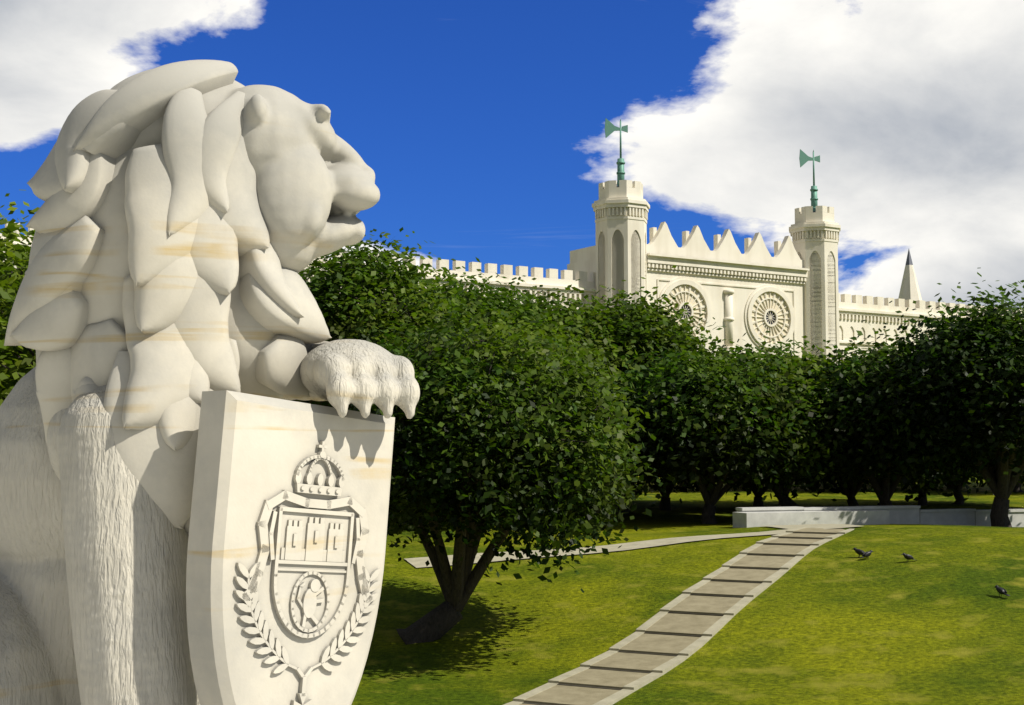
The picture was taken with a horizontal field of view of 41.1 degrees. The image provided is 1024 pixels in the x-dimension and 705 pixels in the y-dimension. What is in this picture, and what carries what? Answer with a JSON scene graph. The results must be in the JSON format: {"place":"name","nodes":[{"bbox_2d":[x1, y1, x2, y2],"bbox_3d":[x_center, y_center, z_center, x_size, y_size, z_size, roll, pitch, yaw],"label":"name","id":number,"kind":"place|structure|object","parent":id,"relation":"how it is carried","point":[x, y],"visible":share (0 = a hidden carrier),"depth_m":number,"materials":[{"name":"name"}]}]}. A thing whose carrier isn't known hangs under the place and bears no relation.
{"place":"outdoors","nodes":[
{"label":"outdoors","id":0,"kind":"place"},
{"bbox_2d":[0,0,1023,308],"label":"sky","id":1,"kind":"structure","parent":0,"point":[479,125],"materials":[{"name":"blue"}]},
{"bbox_2d":[504,527,853,704],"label":"stepped path","id":2,"kind":"structure","parent":0,"point":[682,627],"depth_m":29.87,"materials":[{"name":"beige stone"}]},
{"bbox_2d":[351,476,1023,704],"bbox_3d":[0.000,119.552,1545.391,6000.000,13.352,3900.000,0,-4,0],"label":"lawn","id":3,"kind":"structure","parent":0,"point":[839,621],"depth_m":30.54,"materials":[{"name":"green plant"}]},
{"bbox_2d":[0,193,29,359],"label":"tree","id":4,"kind":"object","parent":3,"relation":"on","point":[21,211],"visible":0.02,"depth_m":34.91,"materials":[{"name":"green plant"}]},
{"bbox_2d":[0,190,38,405],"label":"tree","id":5,"kind":"object","parent":3,"relation":"on","point":[17,363],"visible":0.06,"depth_m":22.38,"materials":[{"name":"green plant"}]},
{"bbox_2d":[284,227,487,424],"bbox_3d":[-5.138,0.874,47.401,10.021,11.009,11.123,0,-4,0],"label":"tree","id":6,"kind":"object","parent":3,"relation":"on","point":[360,282],"visible":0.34,"depth_m":45.32,"materials":[{"name":"green plant"}]},
{"bbox_2d":[359,259,518,314],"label":"tree","id":7,"kind":"object","parent":3,"relation":"on","point":[445,269],"visible":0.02,"depth_m":57.38,"materials":[{"name":"green plant"}]},
{"bbox_2d":[386,257,615,475],"bbox_3d":[-1.300,1.600,49.871,10.710,10.046,10.732,-2,-5,22],"label":"tree","id":8,"kind":"object","parent":3,"relation":"on","point":[495,301],"visible":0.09,"depth_m":49.46,"materials":[{"name":"green plant"}]},
{"bbox_2d":[328,290,675,644],"bbox_3d":[-0.678,2.738,30.026,8.447,8.140,9.467,0,-4,0],"label":"tree","id":9,"kind":"object","parent":3,"relation":"on","point":[531,438],"visible":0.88,"depth_m":27.73,"materials":[{"name":"green plant"}]},
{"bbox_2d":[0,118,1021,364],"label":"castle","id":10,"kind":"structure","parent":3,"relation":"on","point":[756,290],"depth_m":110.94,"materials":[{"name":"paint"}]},
{"bbox_2d":[474,275,579,311],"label":"tree","id":11,"kind":"object","parent":3,"relation":"on","point":[548,295],"depth_m":61.01,"materials":[{"name":"green plant"}]},
{"bbox_2d":[485,275,656,508],"bbox_3d":[1.441,1.815,56.133,10.739,10.012,10.884,0,-4,0],"label":"tree","id":12,"kind":"object","parent":3,"relation":"on","point":[566,313],"visible":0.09,"depth_m":54.51,"materials":[{"name":"green plant"}]},
{"bbox_2d":[405,524,859,567],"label":"footpath","id":13,"kind":"structure","parent":3,"relation":"on","point":[419,562],"depth_m":39.64,"materials":[{"name":"beige concrete"}]},
{"bbox_2d":[568,265,718,514],"bbox_3d":[4.971,1.814,56.844,8.999,10.455,8.564,0,-4,0],"label":"tree","id":14,"kind":"object","parent":3,"relation":"on","point":[650,326],"visible":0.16,"depth_m":55.60,"materials":[{"name":"green plant"}]},
{"bbox_2d":[613,462,765,509],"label":"tree","id":15,"kind":"object","parent":3,"relation":"on","point":[664,504],"depth_m":59.95,"materials":[{"name":"green plant"}]},
{"bbox_2d":[604,326,851,523],"bbox_3d":[7.339,2.826,50.975,10.823,7.576,11.166,0,-4,0],"label":"tree","id":16,"kind":"object","parent":3,"relation":"on","point":[704,378],"visible":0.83,"depth_m":48.37,"materials":[{"name":"green plant"}]},
{"bbox_2d":[677,473,847,506],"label":"tree","id":17,"kind":"object","parent":3,"relation":"on","point":[758,501],"visible":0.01,"depth_m":62.49,"materials":[{"name":"green plant"}]},
{"bbox_2d":[675,322,885,506],"bbox_3d":[9.799,2.835,52.391,10.077,8.046,10.056,0,-4,0],"label":"tree","id":18,"kind":"object","parent":3,"relation":"on","point":[786,501],"visible":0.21,"depth_m":49.93,"materials":[{"name":"green plant"}]},
{"bbox_2d":[851,548,864,556],"bbox_3d":[8.959,5.143,35.102,0.474,0.247,0.138,-3,-5,31],"label":"pigeon","id":19,"kind":"object","parent":3,"relation":"on","point":[859,551],"visible":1,"depth_m":35.08,"materials":[{"name":"black"}]},
{"bbox_2d":[859,550,872,558],"bbox_3d":[9.042,5.156,34.804,0.446,0.233,0.130,2,-5,-23],"label":"pigeon","id":20,"kind":"object","parent":3,"relation":"on","point":[867,554],"visible":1,"depth_m":34.77,"materials":[{"name":"black"}]},
{"bbox_2d":[733,505,1023,527],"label":"terrace wall","id":21,"kind":"structure","parent":3,"relation":"on","point":[745,517],"depth_m":46.58,"materials":[{"name":"concrete"}]},
{"bbox_2d":[790,464,976,505],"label":"tree","id":22,"kind":"object","parent":3,"relation":"on","point":[851,492],"depth_m":58.99,"materials":[{"name":"green plant"}]},
{"bbox_2d":[789,319,1021,505],"bbox_3d":[14.159,2.741,50.940,10.160,7.799,10.042,0,-4,0],"label":"tree","id":23,"kind":"object","parent":3,"relation":"on","point":[856,377],"visible":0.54,"depth_m":48.69,"materials":[{"name":"green plant"}]},
{"bbox_2d":[830,463,986,505],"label":"tree","id":24,"kind":"object","parent":3,"relation":"on","point":[922,501],"visible":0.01,"depth_m":64.41,"materials":[{"name":"green plant"}]},
{"bbox_2d":[901,553,916,560],"bbox_3d":[9.946,5.136,34.221,0.446,0.233,0.130,1,-4,-15],"label":"pigeon","id":25,"kind":"object","parent":3,"relation":"on","point":[908,557],"visible":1,"depth_m":34.17,"materials":[{"name":"black"}]},
{"bbox_2d":[860,272,1023,526],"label":"tree","id":26,"kind":"object","parent":3,"relation":"on","point":[990,338],"visible":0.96,"depth_m":46.64,"materials":[{"name":"green plant"}]},
{"bbox_2d":[900,459,1023,504],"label":"tree","id":27,"kind":"object","parent":3,"relation":"on","point":[959,500],"depth_m":65.40,"materials":[{"name":"green plant"}]},
{"bbox_2d":[995,585,1009,596],"bbox_3d":[10.994,5.363,30.662,0.138,0.247,0.474,2,-5,-25],"label":"pigeon","id":28,"kind":"object","parent":3,"relation":"on","point":[1001,590],"visible":1,"depth_m":30.63,"materials":[{"name":"black"}]},
{"bbox_2d":[1012,473,1023,491],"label":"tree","id":29,"kind":"object","parent":3,"relation":"on","point":[1017,488],"depth_m":79.40,"materials":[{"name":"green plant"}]},
{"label":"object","id":30,"kind":"structure","parent":0,"visible":0},
{"bbox_2d":[0,60,419,704],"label":"lion statue with shield","id":31,"kind":"object","parent":30,"relation":"on","point":[194,504],"visible":1,"depth_m":4.74,"materials":[{"name":"stone"}]}
]}

